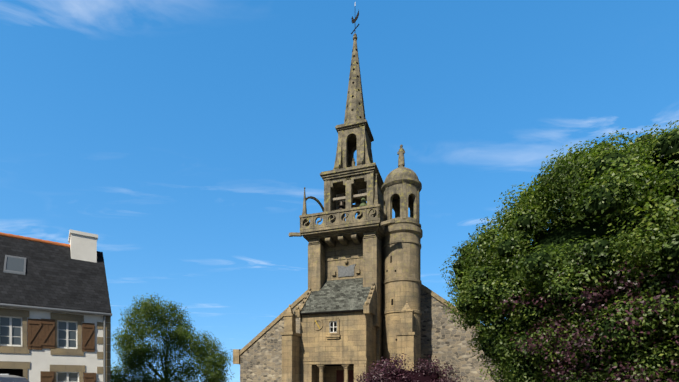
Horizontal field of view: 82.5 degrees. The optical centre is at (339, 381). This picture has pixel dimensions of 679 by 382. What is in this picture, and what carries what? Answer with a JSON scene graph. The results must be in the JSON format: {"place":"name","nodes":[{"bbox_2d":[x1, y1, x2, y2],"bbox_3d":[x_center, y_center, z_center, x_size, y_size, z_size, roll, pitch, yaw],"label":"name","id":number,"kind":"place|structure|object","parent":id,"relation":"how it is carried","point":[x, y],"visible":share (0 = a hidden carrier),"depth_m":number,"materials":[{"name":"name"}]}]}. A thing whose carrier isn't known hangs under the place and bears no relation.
{"place":"outdoors","nodes":[
{"label":"outdoors","id":0,"kind":"place"},
{"bbox_2d":[0,369,22,376],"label":"house interior","id":1,"kind":"object","parent":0,"point":[17,372],"depth_m":17.52,"materials":[{"name":"black"}]},
{"bbox_2d":[0,374,28,381],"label":"car","id":2,"kind":"object","parent":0,"point":[8,378],"visible":1,"depth_m":10.71,"materials":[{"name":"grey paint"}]},
{"bbox_2d":[110,293,234,381],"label":"tree","id":3,"kind":"object","parent":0,"point":[178,336],"depth_m":27.02,"materials":[{"name":"green plant"}]},
{"bbox_2d":[0,0,678,381],"label":"sky","id":4,"kind":"structure","parent":0,"point":[186,136],"materials":[{"name":"blue"}]},
{"bbox_2d":[233,10,503,381],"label":"church","id":5,"kind":"structure","parent":0,"point":[358,305],"depth_m":30.02,"materials":[{"name":"stone"}]},
{"bbox_2d":[439,120,678,381],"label":"tree","id":6,"kind":"object","parent":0,"point":[550,206],"depth_m":12.02,"materials":[{"name":"green plant"}]},
{"bbox_3d":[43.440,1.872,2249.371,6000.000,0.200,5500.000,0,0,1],"label":"ground","id":7,"kind":"structure","parent":0,"visible":0},
{"bbox_2d":[0,229,109,381],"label":"house walls","id":8,"kind":"structure","parent":7,"relation":"on","point":[83,246],"depth_m":18.33,"materials":[{"name":"white paint"}]},
{"bbox_2d":[0,316,78,381],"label":"window frames","id":9,"kind":"structure","parent":8,"relation":"in","point":[10,326],"depth_m":17.86,"materials":[{"name":"white wood"}]},
{"bbox_2d":[0,317,77,380],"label":"window panes","id":10,"kind":"structure","parent":9,"relation":"in","point":[4,330],"depth_m":17.90,"materials":[{"name":"grey glass"}]},
{"bbox_2d":[0,236,110,312],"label":"house roof","id":11,"kind":"structure","parent":8,"relation":"on","point":[55,276],"depth_m":18.91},
{"bbox_2d":[0,232,69,246],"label":"house ridge tiles","id":12,"kind":"object","parent":11,"relation":"on","point":[33,239],"visible":0.56,"depth_m":20.04,"materials":[{"name":"orange tile"}]},
{"bbox_2d":[0,308,110,381],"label":"stone trim","id":13,"kind":"structure","parent":8,"relation":"attached to","point":[24,349],"depth_m":17.85,"materials":[{"name":"beige stone"}]},
{"bbox_2d":[0,255,111,381],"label":"gutter and trim","id":14,"kind":"structure","parent":8,"relation":"attached to","point":[47,308],"depth_m":18.05,"materials":[{"name":"grey metal"}]},
{"bbox_2d":[6,257,23,271],"bbox_3d":[-15.309,-5.517,18.283,0.640,0.864,0.800,0,0,-37],"label":"skylight glass","id":15,"kind":"object","parent":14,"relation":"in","point":[14,264],"visible":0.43,"depth_m":18.29,"materials":[{"name":"grey glass"}]},
{"bbox_2d":[27,318,95,381],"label":"shutters","id":16,"kind":"object","parent":8,"relation":"attached to","point":[41,333],"visible":0.96,"depth_m":17.52,"materials":[{"name":"brown wood"}]},
{"bbox_2d":[354,353,465,381],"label":"purple shrub","id":17,"kind":"object","parent":7,"relation":"on","point":[391,363],"depth_m":17.51,"materials":[{"name":"purple plant"}]},
{"bbox_2d":[496,211,678,381],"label":"plum tree","id":18,"kind":"object","parent":7,"relation":"on","point":[583,308],"depth_m":11.35,"materials":[{"name":"plant"}]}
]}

